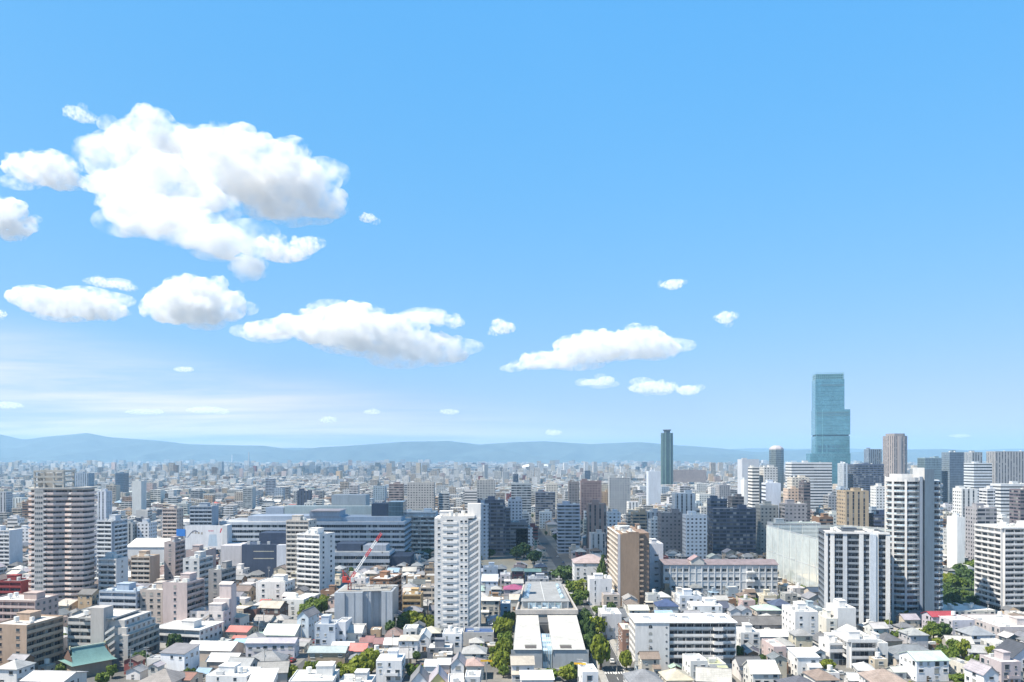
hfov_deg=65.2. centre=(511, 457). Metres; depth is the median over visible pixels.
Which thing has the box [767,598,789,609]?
house
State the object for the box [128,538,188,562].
sports hall
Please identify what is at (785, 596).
townhouse
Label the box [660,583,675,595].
house
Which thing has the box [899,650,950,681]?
house
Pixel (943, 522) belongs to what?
apartment building
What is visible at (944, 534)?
apartment building
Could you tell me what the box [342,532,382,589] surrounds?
tower crane
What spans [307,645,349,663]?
house
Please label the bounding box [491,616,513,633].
tree
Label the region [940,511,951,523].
apartment building
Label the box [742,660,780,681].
house
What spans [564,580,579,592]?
tree
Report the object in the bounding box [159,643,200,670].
house
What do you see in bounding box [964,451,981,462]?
office building
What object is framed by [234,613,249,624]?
house
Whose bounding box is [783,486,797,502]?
apartment tower
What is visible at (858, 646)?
apartment building
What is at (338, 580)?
townhouse
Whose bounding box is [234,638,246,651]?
house
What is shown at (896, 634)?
tree
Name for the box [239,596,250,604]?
house
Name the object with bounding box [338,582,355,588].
house
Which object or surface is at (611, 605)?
tree
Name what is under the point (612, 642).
pavement
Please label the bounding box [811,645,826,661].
house
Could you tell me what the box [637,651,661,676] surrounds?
townhouse
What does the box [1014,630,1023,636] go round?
house
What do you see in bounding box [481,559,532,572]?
school ground
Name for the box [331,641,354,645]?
house
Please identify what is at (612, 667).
road markings
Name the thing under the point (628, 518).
apartment building
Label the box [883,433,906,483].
skyscraper
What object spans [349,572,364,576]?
house
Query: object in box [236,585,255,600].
house
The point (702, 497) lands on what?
apartment building
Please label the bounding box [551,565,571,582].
tree
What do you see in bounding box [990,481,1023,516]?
apartment tower
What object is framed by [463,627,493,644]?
house
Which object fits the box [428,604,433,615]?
house
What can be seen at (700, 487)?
apartment building
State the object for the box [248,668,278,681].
house
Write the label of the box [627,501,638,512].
apartment building
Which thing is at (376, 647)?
house
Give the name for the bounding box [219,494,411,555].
hospital
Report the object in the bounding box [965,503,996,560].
apartment tower
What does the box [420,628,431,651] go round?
house
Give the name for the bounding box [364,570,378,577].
townhouse
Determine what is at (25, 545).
townhouse
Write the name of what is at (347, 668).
tree
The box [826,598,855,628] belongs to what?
apartment building
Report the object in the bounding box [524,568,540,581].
house
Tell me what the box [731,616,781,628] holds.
house
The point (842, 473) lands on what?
office building
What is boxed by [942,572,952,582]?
tree
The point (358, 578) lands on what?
townhouse
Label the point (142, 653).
tree
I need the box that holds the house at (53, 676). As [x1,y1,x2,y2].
[20,670,88,681]
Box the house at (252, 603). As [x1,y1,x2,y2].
[243,601,256,605]
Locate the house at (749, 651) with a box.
[744,647,759,655]
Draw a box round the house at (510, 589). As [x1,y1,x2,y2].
[503,584,521,597]
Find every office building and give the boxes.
[115,472,128,491]
[137,519,156,537]
[221,531,285,577]
[405,508,437,551]
[516,527,532,546]
[837,461,847,487]
[848,463,883,502]
[917,456,941,501]
[941,450,963,502]
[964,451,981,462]
[964,461,991,496]
[986,450,1023,482]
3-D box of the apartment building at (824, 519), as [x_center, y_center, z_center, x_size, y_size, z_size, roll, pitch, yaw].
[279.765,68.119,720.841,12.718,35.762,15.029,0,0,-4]
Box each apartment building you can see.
[0,491,12,512]
[0,525,22,570]
[0,574,30,595]
[0,591,58,620]
[0,610,63,669]
[7,515,24,527]
[13,497,26,507]
[14,522,28,527]
[17,525,30,541]
[22,500,30,517]
[68,605,159,665]
[98,552,127,589]
[99,582,145,608]
[106,484,119,501]
[128,519,138,544]
[131,550,159,582]
[136,510,151,520]
[140,580,163,624]
[150,489,164,503]
[160,618,223,647]
[163,572,204,623]
[164,536,184,580]
[174,501,191,514]
[183,551,212,605]
[186,544,215,567]
[190,581,236,636]
[208,560,235,605]
[219,517,229,521]
[243,487,255,508]
[244,637,300,658]
[256,574,294,602]
[261,505,274,513]
[265,479,275,495]
[291,569,296,585]
[297,488,311,504]
[304,500,315,504]
[311,498,323,504]
[349,483,359,493]
[369,570,401,609]
[373,486,385,502]
[402,587,422,612]
[404,483,406,495]
[420,580,433,603]
[425,562,433,578]
[435,496,437,505]
[439,490,448,512]
[449,499,455,506]
[463,488,468,503]
[465,490,476,509]
[508,497,521,520]
[522,510,528,524]
[528,523,537,539]
[531,489,541,505]
[564,489,567,500]
[583,518,585,533]
[589,529,605,554]
[602,484,607,490]
[602,489,607,505]
[626,510,632,525]
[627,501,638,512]
[628,507,640,510]
[628,613,737,669]
[631,509,646,529]
[645,508,657,526]
[648,516,657,538]
[667,495,671,503]
[677,484,689,492]
[694,484,705,492]
[695,501,701,507]
[696,493,710,505]
[698,506,706,514]
[707,533,708,554]
[715,483,729,499]
[730,489,736,495]
[782,601,817,634]
[812,513,832,524]
[814,509,828,515]
[816,505,831,511]
[818,608,836,632]
[818,632,845,664]
[823,493,836,512]
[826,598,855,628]
[828,511,836,524]
[831,628,877,668]
[836,486,848,494]
[869,507,883,512]
[870,631,887,658]
[940,503,952,511]
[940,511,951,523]
[940,519,945,526]
[940,524,946,552]
[997,514,1008,523]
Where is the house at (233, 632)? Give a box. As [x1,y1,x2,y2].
[224,625,256,640]
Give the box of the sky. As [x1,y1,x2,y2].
[0,0,1023,449]
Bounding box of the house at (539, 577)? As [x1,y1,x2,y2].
[528,573,548,581]
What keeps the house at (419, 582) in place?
on the ground at (493, 675)
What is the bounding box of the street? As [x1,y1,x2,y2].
[531,518,625,681]
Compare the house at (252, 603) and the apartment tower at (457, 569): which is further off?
the house at (252, 603)
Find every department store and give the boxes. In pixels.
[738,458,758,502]
[785,461,831,509]
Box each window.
[587,675,592,680]
[934,668,939,673]
[935,661,939,666]
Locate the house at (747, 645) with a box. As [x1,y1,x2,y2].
[741,642,760,655]
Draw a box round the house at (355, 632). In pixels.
[347,624,367,641]
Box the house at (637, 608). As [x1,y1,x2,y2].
[626,604,649,616]
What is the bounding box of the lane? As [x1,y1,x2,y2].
[289,656,307,679]
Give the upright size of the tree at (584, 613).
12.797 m
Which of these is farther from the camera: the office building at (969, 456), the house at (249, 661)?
the office building at (969, 456)
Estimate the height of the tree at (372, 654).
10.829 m
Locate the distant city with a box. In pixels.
[0,459,985,497]
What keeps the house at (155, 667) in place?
on the ground at (493, 675)
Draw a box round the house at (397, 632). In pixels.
[384,626,402,636]
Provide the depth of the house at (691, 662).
303.99 m
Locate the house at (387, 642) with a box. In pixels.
[383,637,398,648]
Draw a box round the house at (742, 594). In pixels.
[735,591,753,603]
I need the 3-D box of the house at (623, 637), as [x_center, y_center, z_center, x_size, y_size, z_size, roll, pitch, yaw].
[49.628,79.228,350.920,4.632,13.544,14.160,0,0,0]
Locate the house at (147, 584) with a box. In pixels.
[140,583,152,586]
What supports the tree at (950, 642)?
on the ground at (493, 675)
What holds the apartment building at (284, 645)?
on the ground at (493, 675)
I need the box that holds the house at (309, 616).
[296,606,319,638]
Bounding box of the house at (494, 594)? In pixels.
[487,592,503,609]
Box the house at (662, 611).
[652,610,672,612]
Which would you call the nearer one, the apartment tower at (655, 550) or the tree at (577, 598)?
the tree at (577, 598)
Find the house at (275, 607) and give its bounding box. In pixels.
[257,600,288,615]
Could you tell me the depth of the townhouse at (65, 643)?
342.43 m
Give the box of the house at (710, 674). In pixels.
[695,666,731,681]
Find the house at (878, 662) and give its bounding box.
[869,651,887,668]
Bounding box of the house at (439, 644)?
[427,637,453,658]
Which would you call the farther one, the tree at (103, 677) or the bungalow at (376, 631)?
the bungalow at (376, 631)
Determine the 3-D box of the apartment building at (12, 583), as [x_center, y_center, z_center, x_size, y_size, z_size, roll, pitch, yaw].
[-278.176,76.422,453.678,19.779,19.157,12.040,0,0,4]
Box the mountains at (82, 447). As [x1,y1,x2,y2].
[0,433,985,462]
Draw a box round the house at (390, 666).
[376,648,404,681]
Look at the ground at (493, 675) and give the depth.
335.45 m
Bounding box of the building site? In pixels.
[334,581,397,633]
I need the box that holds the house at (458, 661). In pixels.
[450,651,466,676]
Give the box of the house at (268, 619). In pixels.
[252,614,275,631]
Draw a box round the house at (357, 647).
[349,642,370,659]
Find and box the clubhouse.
[767,518,820,524]
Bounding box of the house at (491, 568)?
[483,562,497,573]
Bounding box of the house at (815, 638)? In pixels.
[813,631,823,646]
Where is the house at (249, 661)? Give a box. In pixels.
[227,656,258,666]
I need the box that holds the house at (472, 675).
[465,670,480,681]
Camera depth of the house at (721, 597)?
451.64 m
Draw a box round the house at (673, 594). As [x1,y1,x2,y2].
[671,587,681,602]
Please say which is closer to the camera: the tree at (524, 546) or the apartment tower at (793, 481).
the tree at (524, 546)
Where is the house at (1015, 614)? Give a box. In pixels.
[1010,612,1023,615]
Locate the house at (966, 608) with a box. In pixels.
[940,603,994,614]
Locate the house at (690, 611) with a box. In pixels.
[681,610,700,612]
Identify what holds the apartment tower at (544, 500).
on the ground at (493, 675)
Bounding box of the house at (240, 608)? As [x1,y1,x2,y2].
[236,605,251,612]
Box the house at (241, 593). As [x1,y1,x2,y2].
[236,591,247,596]
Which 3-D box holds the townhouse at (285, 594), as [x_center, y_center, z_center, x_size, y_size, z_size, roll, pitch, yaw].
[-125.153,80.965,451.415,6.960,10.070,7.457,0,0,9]
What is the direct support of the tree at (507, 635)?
on the ground at (493, 675)
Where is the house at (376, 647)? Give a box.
[374,645,383,653]
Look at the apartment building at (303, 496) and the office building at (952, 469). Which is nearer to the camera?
the apartment building at (303, 496)
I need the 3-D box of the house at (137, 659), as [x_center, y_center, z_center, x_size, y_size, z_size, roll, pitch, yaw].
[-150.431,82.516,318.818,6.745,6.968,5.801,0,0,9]
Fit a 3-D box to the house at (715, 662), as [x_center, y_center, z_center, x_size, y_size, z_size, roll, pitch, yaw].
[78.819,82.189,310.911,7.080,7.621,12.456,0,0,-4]
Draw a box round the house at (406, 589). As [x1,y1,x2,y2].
[402,587,419,592]
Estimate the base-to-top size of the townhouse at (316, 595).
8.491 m
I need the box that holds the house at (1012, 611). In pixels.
[1004,610,1023,614]
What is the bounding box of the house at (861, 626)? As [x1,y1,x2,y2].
[857,621,873,631]
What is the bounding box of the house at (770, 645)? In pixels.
[762,638,785,657]
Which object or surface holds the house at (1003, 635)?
on the ground at (493, 675)
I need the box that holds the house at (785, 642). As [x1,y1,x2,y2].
[774,636,795,656]
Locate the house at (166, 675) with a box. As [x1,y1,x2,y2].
[138,668,184,681]
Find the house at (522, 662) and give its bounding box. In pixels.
[510,655,534,681]
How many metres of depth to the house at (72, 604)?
435.51 m
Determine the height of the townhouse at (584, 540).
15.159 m
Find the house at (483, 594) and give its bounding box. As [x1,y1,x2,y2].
[481,592,487,604]
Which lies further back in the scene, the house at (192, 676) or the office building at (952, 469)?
the office building at (952, 469)
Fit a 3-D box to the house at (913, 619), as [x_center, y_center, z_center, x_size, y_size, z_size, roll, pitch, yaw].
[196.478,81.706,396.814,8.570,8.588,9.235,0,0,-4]
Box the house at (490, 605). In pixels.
[481,596,499,621]
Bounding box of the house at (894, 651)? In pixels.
[888,644,928,665]
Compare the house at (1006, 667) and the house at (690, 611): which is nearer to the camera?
the house at (1006, 667)
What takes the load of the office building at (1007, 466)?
on the ground at (493, 675)
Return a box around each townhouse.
[0,573,6,579]
[7,653,35,661]
[23,542,30,549]
[64,635,67,652]
[72,606,91,615]
[77,588,99,608]
[157,529,161,536]
[160,565,163,574]
[236,563,249,574]
[236,575,247,586]
[239,582,255,586]
[274,564,285,574]
[282,592,298,597]
[292,585,309,595]
[299,593,320,600]
[320,585,337,596]
[325,607,333,618]
[326,596,333,610]
[335,571,348,579]
[335,574,341,588]
[354,575,369,583]
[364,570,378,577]
[402,605,423,612]
[414,554,420,562]
[426,573,433,583]
[513,562,525,578]
[530,545,545,558]
[534,563,546,575]
[546,521,556,533]
[569,544,581,558]
[571,549,576,562]
[575,548,586,557]
[581,535,585,547]
[602,589,619,607]
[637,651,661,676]
[645,589,659,601]
[688,583,702,592]
[706,553,721,558]
[721,548,736,558]
[725,585,737,597]
[738,594,754,608]
[766,651,787,678]
[780,591,796,603]
[787,583,804,594]
[787,628,813,647]
[804,587,817,594]
[805,600,821,612]
[863,622,889,635]
[897,627,929,648]
[943,544,946,554]
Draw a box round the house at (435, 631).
[421,626,441,642]
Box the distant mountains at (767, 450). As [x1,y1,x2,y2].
[283,448,1023,452]
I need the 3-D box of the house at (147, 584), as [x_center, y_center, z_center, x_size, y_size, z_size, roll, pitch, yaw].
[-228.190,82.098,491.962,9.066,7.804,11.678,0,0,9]
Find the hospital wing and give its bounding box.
[335,541,414,569]
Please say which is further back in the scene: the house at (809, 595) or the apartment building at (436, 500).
the apartment building at (436, 500)
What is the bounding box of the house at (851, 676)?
[842,672,858,681]
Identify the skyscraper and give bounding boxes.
[661,429,672,484]
[769,445,783,490]
[806,372,850,485]
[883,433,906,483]
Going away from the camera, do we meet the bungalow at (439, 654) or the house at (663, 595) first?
the bungalow at (439, 654)
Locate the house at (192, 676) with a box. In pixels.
[181,671,202,681]
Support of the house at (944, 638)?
on the ground at (493, 675)
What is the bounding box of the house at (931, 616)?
[922,610,956,626]
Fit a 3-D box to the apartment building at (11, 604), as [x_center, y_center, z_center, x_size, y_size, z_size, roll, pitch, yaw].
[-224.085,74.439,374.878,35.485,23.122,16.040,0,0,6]
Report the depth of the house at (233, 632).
371.49 m
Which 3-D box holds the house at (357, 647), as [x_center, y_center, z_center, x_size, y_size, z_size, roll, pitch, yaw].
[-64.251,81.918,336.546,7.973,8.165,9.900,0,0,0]
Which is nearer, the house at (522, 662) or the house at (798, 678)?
the house at (798, 678)
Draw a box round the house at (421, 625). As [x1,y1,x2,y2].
[413,621,425,634]
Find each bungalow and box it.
[38,658,55,669]
[124,663,147,679]
[196,667,215,680]
[214,637,231,640]
[252,577,265,580]
[298,637,312,648]
[299,641,307,652]
[359,568,369,572]
[370,627,381,636]
[433,652,446,658]
[437,625,444,636]
[482,636,492,646]
[486,642,494,652]
[633,661,637,669]
[668,662,681,669]
[728,597,735,605]
[822,665,839,678]
[886,666,907,678]
[928,641,938,649]
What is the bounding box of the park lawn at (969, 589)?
[943,582,973,600]
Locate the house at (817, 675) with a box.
[802,668,840,681]
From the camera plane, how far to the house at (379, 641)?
356.61 m
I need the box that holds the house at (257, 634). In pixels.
[245,631,266,637]
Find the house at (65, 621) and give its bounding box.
[64,616,67,626]
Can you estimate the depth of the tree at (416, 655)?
335.55 m
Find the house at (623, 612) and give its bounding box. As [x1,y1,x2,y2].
[618,608,627,622]
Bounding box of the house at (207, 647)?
[190,640,243,660]
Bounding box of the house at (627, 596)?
[621,593,637,606]
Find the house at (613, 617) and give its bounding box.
[598,605,621,638]
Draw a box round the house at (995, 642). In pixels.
[980,638,1002,646]
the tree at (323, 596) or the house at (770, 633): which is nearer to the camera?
the house at (770, 633)
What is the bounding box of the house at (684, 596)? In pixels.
[676,588,701,612]
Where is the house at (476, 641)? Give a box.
[469,637,483,644]
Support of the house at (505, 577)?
on the ground at (493, 675)
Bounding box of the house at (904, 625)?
[892,622,915,629]
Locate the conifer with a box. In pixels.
[595,555,606,574]
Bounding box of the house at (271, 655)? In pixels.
[252,650,289,662]
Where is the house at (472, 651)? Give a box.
[461,644,487,664]
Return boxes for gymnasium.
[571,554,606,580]
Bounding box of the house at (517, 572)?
[511,567,523,580]
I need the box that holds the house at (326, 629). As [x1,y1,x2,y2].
[315,614,338,644]
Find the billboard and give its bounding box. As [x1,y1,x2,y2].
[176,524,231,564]
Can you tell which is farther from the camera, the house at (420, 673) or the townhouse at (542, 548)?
the townhouse at (542, 548)
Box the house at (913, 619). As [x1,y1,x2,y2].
[895,613,920,626]
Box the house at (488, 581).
[481,574,498,593]
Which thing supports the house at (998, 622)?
on the ground at (493, 675)
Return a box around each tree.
[55,662,66,670]
[95,671,110,681]
[105,664,117,677]
[131,650,149,662]
[166,633,182,647]
[183,667,196,671]
[288,664,298,677]
[299,597,327,612]
[303,661,315,669]
[318,594,329,613]
[336,661,341,669]
[339,663,356,675]
[349,654,373,670]
[361,647,379,673]
[385,620,396,629]
[394,615,407,628]
[400,610,425,624]
[405,663,416,675]
[412,651,420,661]
[422,548,433,557]
[425,614,433,620]
[425,618,433,626]
[488,650,510,668]
[489,549,495,557]
[489,646,494,655]
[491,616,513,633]
[494,637,513,653]
[497,631,513,642]
[498,663,508,677]
[502,610,515,622]
[509,546,522,559]
[517,542,530,557]
[526,550,542,563]
[545,668,557,677]
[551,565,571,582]
[557,664,577,681]
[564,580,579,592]
[569,592,583,606]
[569,661,577,670]
[572,578,586,590]
[574,589,588,599]
[577,608,593,622]
[579,617,595,634]
[582,630,594,657]
[589,616,607,633]
[590,633,610,669]
[591,606,602,612]
[607,602,615,607]
[619,650,632,669]
[736,645,743,655]
[758,654,766,659]
[819,659,836,668]
[890,629,898,636]
[918,629,931,638]
[922,620,941,637]
[931,637,941,643]
[934,643,947,649]
[935,646,961,658]
[937,622,952,636]
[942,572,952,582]
[942,582,951,588]
[942,588,949,595]
[942,596,950,602]
[944,591,960,602]
[945,574,966,588]
[945,638,959,654]
[948,587,962,596]
[948,673,964,681]
[951,563,967,573]
[955,567,973,577]
[956,638,970,659]
[960,589,968,599]
[963,559,973,567]
[963,576,973,589]
[965,594,981,604]
[965,654,979,660]
[984,645,995,653]
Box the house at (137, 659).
[124,654,145,674]
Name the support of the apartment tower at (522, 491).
on the ground at (493, 675)
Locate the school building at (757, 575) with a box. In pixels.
[660,554,778,594]
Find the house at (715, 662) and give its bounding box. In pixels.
[704,657,727,667]
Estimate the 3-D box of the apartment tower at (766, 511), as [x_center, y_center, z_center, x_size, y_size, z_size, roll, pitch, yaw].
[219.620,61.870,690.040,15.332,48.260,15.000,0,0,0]
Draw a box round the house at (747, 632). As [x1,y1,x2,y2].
[736,623,759,652]
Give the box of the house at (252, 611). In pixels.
[244,606,260,624]
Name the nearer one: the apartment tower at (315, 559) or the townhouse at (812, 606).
the townhouse at (812, 606)
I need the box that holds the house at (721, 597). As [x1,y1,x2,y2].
[711,595,728,601]
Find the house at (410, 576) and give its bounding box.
[406,573,420,583]
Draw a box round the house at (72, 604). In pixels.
[59,599,77,610]
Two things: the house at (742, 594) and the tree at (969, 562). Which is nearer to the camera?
the house at (742, 594)
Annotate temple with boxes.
[58,641,117,675]
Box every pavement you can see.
[562,581,607,681]
[591,605,631,671]
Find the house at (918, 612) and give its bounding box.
[907,609,923,626]
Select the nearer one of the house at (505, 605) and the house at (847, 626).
the house at (847, 626)
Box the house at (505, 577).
[500,570,510,588]
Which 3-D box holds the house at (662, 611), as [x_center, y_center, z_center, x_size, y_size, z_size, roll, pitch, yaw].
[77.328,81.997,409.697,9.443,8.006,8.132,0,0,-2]
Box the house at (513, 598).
[509,594,519,609]
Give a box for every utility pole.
[481,656,491,681]
[574,659,585,666]
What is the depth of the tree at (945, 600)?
445.21 m
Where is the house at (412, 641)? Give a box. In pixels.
[397,634,421,658]
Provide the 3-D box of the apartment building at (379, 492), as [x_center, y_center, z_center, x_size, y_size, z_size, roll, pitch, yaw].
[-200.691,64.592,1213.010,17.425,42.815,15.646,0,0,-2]
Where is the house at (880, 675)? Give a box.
[857,668,906,681]
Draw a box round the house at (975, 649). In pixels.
[961,644,987,660]
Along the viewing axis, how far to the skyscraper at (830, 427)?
1986.16 m
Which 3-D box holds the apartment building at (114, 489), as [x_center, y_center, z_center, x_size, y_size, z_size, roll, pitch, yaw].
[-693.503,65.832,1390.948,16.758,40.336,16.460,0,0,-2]
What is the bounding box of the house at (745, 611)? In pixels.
[736,604,751,615]
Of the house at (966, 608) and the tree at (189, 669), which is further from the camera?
the house at (966, 608)
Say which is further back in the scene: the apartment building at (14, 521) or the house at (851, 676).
the apartment building at (14, 521)
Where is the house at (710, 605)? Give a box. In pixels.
[687,597,721,612]
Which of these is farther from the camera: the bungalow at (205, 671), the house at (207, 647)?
the house at (207, 647)
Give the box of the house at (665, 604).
[653,599,678,612]
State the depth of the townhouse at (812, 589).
465.67 m
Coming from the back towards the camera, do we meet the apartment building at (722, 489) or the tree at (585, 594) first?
the apartment building at (722, 489)
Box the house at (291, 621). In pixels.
[282,619,296,623]
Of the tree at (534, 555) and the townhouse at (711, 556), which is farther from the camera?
the tree at (534, 555)
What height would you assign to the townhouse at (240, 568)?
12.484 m
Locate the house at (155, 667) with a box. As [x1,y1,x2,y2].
[147,660,165,675]
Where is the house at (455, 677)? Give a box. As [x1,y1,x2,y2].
[448,673,463,681]
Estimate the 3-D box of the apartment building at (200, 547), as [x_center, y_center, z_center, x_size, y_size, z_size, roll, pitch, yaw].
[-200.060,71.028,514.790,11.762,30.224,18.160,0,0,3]
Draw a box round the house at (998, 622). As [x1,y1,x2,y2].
[961,611,1023,638]
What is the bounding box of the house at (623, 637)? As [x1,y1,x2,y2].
[618,623,628,652]
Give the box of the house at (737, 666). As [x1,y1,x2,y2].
[731,656,760,680]
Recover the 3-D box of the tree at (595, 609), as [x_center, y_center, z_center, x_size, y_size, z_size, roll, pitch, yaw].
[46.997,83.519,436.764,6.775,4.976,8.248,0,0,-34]
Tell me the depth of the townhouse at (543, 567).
562.63 m
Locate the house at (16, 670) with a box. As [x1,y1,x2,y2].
[0,658,35,681]
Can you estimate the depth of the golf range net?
539.47 m
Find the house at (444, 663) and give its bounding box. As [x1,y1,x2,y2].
[436,657,451,673]
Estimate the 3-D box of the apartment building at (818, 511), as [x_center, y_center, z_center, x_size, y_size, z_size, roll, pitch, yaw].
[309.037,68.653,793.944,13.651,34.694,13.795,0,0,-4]
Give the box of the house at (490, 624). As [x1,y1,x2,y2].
[488,622,496,637]
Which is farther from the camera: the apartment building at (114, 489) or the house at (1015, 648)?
the apartment building at (114, 489)
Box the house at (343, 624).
[336,617,351,640]
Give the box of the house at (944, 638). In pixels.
[940,635,974,647]
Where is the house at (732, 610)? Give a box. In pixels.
[727,604,740,616]
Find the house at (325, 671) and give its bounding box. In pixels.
[288,661,338,681]
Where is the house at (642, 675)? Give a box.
[622,668,663,681]
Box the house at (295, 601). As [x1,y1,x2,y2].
[282,593,311,618]
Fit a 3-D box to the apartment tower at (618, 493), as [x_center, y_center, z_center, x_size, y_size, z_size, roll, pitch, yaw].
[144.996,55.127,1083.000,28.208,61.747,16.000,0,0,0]
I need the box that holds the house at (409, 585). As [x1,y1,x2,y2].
[402,583,417,593]
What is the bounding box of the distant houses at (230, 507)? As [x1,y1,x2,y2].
[0,481,1023,641]
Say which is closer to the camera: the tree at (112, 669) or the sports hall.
the tree at (112, 669)
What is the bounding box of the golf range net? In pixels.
[766,524,887,586]
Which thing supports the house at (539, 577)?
on the ground at (493, 675)
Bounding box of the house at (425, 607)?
[423,601,429,615]
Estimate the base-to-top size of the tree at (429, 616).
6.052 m
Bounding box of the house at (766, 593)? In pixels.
[759,589,776,603]
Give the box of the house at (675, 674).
[658,667,693,681]
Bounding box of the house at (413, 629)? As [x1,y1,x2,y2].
[403,624,418,634]
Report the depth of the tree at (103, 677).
299.49 m
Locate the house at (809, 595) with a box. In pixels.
[801,591,817,602]
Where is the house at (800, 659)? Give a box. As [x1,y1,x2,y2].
[786,647,821,676]
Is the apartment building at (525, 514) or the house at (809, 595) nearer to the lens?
the house at (809, 595)
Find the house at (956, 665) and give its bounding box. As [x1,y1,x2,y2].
[949,658,967,673]
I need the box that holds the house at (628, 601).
[622,599,638,612]
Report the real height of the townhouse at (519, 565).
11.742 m
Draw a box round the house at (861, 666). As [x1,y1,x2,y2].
[852,661,874,671]
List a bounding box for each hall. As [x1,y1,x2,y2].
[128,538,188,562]
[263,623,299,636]
[511,582,588,670]
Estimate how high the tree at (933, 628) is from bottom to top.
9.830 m
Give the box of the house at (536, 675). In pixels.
[519,670,554,681]
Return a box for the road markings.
[571,593,624,680]
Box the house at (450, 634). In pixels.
[442,625,462,652]
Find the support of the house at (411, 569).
on the ground at (493, 675)
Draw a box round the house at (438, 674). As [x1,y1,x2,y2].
[429,664,447,681]
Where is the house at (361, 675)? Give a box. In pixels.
[339,668,375,681]
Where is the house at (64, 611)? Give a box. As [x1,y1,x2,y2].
[59,607,71,616]
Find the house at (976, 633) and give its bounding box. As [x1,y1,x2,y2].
[954,625,996,643]
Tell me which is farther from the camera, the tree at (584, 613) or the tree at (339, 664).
the tree at (584, 613)
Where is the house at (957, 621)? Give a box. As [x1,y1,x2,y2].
[938,611,974,634]
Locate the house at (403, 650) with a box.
[397,647,412,669]
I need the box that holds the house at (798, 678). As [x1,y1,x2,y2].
[775,675,812,681]
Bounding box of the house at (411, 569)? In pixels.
[402,566,417,573]
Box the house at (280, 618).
[271,614,291,622]
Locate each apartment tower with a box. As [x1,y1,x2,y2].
[28,470,96,607]
[75,472,93,485]
[97,514,127,576]
[98,489,111,519]
[132,479,145,514]
[162,505,182,538]
[190,502,218,554]
[286,515,316,577]
[297,527,334,592]
[389,482,403,501]
[407,480,434,509]
[434,503,480,630]
[477,477,494,502]
[478,496,504,555]
[481,500,488,559]
[505,504,509,551]
[510,519,527,549]
[511,481,530,514]
[535,490,554,524]
[539,509,551,528]
[546,481,557,507]
[557,501,579,552]
[568,480,578,502]
[580,479,601,519]
[586,500,605,547]
[606,509,620,553]
[607,522,652,612]
[608,475,629,514]
[646,470,660,504]
[649,538,662,590]
[658,509,681,554]
[672,490,694,513]
[673,469,705,482]
[682,511,706,558]
[707,495,726,533]
[709,505,755,553]
[728,494,743,506]
[741,477,746,504]
[748,465,758,507]
[755,501,777,554]
[759,465,777,502]
[762,480,780,517]
[779,499,806,520]
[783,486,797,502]
[787,475,809,501]
[799,480,809,520]
[818,527,889,628]
[837,488,868,526]
[864,448,881,463]
[869,510,887,527]
[870,483,884,509]
[885,468,942,620]
[947,513,964,567]
[953,486,977,516]
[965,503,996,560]
[974,521,1023,613]
[979,486,994,506]
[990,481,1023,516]
[1009,486,1023,523]
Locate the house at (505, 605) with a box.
[500,600,510,616]
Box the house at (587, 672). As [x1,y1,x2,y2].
[578,664,597,681]
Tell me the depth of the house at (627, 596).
454.04 m
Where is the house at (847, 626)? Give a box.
[836,624,864,632]
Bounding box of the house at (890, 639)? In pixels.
[879,632,902,645]
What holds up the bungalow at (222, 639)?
on the ground at (493, 675)
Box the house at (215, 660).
[205,652,245,668]
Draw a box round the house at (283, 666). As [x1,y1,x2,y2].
[257,660,290,681]
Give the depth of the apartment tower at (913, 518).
418.03 m
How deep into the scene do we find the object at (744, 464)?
1178.08 m
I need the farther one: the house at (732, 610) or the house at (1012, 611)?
the house at (732, 610)
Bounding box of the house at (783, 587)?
[778,583,791,593]
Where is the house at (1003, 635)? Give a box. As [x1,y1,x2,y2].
[997,630,1018,640]
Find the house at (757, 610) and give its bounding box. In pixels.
[749,604,781,615]
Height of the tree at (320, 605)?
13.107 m
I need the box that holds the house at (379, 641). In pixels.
[373,637,383,647]
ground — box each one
[56,473,1023,681]
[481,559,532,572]
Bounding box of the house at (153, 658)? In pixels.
[147,654,159,665]
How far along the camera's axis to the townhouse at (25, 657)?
309.35 m
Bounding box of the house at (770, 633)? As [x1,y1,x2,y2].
[756,629,787,645]
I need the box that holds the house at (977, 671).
[963,658,999,681]
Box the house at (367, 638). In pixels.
[359,635,375,647]
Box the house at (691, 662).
[682,653,707,681]
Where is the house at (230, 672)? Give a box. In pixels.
[206,662,261,681]
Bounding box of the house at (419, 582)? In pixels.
[412,579,427,590]
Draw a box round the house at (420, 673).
[409,663,429,681]
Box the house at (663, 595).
[657,591,670,599]
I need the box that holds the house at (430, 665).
[424,659,437,673]
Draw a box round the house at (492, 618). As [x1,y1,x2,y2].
[489,614,500,621]
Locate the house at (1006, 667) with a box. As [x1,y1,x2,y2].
[980,649,1020,681]
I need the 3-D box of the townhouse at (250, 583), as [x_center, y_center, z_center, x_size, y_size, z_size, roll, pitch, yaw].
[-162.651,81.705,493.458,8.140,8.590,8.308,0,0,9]
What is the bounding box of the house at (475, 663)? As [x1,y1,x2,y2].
[465,656,484,679]
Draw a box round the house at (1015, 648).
[991,638,1023,673]
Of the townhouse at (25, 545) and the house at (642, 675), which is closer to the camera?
the house at (642, 675)
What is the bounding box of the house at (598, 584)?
[587,573,611,604]
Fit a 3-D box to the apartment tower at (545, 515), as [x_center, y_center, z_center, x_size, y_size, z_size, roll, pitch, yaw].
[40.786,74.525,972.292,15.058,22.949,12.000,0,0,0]
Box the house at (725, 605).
[702,601,728,613]

